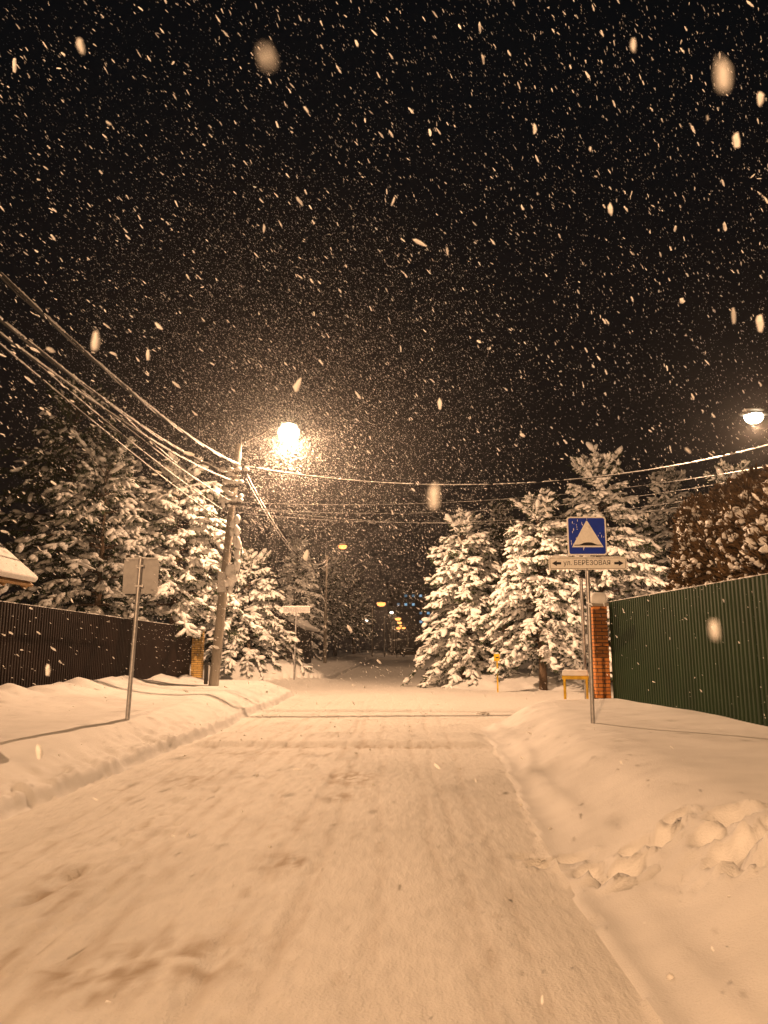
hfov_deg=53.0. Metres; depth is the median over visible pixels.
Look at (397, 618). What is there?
street lamp
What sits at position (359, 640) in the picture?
street lamp
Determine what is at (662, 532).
spruce tree
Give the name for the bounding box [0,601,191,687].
corrugated fence
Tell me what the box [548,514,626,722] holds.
road sign
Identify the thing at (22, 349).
overhead wire
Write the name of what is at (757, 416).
street lamp
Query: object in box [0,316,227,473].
overhead wire
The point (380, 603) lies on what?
street lamp
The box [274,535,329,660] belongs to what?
spruce tree
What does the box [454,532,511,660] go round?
spruce tree
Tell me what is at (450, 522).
overhead wire
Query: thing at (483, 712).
snow clod
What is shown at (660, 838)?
ground
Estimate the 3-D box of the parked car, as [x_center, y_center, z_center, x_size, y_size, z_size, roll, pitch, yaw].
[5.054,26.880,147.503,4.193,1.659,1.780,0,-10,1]
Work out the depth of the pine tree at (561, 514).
46.02 m
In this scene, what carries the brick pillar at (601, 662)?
on the ground
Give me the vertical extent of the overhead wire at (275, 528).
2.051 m
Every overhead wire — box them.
[0,271,239,465]
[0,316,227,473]
[0,331,232,481]
[0,343,225,523]
[26,355,223,510]
[79,389,228,499]
[125,418,220,494]
[233,505,678,523]
[234,483,722,513]
[236,467,761,504]
[236,501,681,522]
[243,470,325,564]
[244,445,767,485]
[246,479,326,568]
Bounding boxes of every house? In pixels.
[190,591,318,663]
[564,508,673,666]
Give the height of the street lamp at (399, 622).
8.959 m
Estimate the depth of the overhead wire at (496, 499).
22.89 m
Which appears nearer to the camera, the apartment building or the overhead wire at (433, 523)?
the overhead wire at (433, 523)
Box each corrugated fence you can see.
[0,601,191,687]
[608,573,767,725]
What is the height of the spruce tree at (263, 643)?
6.647 m
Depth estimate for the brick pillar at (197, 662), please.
28.00 m
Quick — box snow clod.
[476,711,489,714]
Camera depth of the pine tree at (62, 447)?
27.64 m
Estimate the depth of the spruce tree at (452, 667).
32.65 m
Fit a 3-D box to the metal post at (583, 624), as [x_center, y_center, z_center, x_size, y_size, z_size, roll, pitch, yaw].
[4.534,3.132,17.437,0.087,3.364,0.087,10,-14,-43]
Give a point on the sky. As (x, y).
(130, 38)
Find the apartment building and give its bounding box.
[386,583,444,652]
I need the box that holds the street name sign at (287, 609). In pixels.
[283,606,311,679]
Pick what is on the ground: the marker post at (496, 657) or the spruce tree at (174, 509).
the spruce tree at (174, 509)
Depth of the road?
5.28 m
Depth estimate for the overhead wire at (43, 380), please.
13.23 m
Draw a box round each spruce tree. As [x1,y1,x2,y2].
[0,427,216,640]
[55,453,163,621]
[73,451,263,640]
[199,547,312,680]
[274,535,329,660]
[401,508,518,687]
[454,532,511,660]
[468,488,611,689]
[532,442,670,681]
[623,465,695,597]
[702,459,751,495]
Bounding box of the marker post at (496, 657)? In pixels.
[494,652,499,691]
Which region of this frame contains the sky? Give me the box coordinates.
[0,0,767,649]
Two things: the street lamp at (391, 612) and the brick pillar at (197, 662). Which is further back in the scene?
the street lamp at (391, 612)
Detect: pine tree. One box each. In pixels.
[0,376,164,615]
[166,497,252,662]
[306,552,350,639]
[315,556,359,655]
[337,568,376,653]
[436,575,454,620]
[474,498,537,638]
[532,492,569,665]
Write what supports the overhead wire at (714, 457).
attached to the street lamp at (228, 572)
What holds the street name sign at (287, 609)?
on the ground
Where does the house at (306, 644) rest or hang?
on the ground
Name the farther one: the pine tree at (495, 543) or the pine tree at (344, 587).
the pine tree at (344, 587)
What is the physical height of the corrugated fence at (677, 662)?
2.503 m
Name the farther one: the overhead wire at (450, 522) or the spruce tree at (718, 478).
the spruce tree at (718, 478)
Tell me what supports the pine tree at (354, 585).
on the ground
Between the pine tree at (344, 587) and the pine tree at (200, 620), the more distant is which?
the pine tree at (344, 587)
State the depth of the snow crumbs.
9.78 m
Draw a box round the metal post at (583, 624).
[579,576,586,698]
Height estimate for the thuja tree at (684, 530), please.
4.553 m
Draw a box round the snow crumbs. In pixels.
[184,702,673,978]
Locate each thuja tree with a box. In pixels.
[662,491,714,590]
[680,477,741,586]
[709,462,764,582]
[735,465,767,704]
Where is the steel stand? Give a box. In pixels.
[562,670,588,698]
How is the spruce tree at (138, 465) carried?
on the ground
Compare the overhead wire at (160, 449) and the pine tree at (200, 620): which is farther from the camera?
the pine tree at (200, 620)
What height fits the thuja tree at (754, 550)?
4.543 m
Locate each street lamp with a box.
[203,423,299,685]
[323,543,347,662]
[358,619,367,652]
[371,602,385,656]
[384,611,392,656]
[391,617,400,654]
[394,621,401,654]
[739,408,767,423]
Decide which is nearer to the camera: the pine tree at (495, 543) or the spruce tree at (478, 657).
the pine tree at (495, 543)
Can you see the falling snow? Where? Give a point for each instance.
(722, 84)
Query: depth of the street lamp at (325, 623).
58.60 m
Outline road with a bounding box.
[0,653,663,1023]
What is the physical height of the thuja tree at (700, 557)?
4.674 m
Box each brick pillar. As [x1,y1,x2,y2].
[191,626,205,677]
[590,592,610,698]
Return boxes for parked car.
[399,648,416,656]
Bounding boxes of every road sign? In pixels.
[122,557,158,719]
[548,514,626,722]
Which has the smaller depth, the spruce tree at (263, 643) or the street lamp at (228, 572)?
the street lamp at (228, 572)
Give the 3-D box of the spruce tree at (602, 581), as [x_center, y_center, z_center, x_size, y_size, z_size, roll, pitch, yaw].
[9.222,2.382,31.532,6.123,10.468,6.214,4,-11,-22]
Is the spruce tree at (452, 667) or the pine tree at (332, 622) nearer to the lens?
the spruce tree at (452, 667)
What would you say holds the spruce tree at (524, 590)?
on the ground
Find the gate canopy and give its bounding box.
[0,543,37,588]
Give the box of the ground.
[0,650,767,1023]
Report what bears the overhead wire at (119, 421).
attached to the street lamp at (228, 572)
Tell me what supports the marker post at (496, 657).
on the road
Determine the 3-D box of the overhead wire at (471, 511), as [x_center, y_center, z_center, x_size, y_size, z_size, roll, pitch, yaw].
[4.077,-0.655,22.791,17.448,1.350,0.010,-1,-10,4]
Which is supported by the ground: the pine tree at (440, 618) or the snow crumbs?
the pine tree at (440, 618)
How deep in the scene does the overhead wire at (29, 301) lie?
12.04 m
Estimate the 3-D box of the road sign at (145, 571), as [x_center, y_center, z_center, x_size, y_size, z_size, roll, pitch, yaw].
[-4.121,2.225,12.798,0.600,2.957,0.107,0,-10,1]
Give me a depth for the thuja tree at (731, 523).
13.82 m
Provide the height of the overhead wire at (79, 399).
0.173 m
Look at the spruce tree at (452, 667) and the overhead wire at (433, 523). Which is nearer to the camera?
the overhead wire at (433, 523)
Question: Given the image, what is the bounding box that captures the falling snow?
[0,0,767,1015]

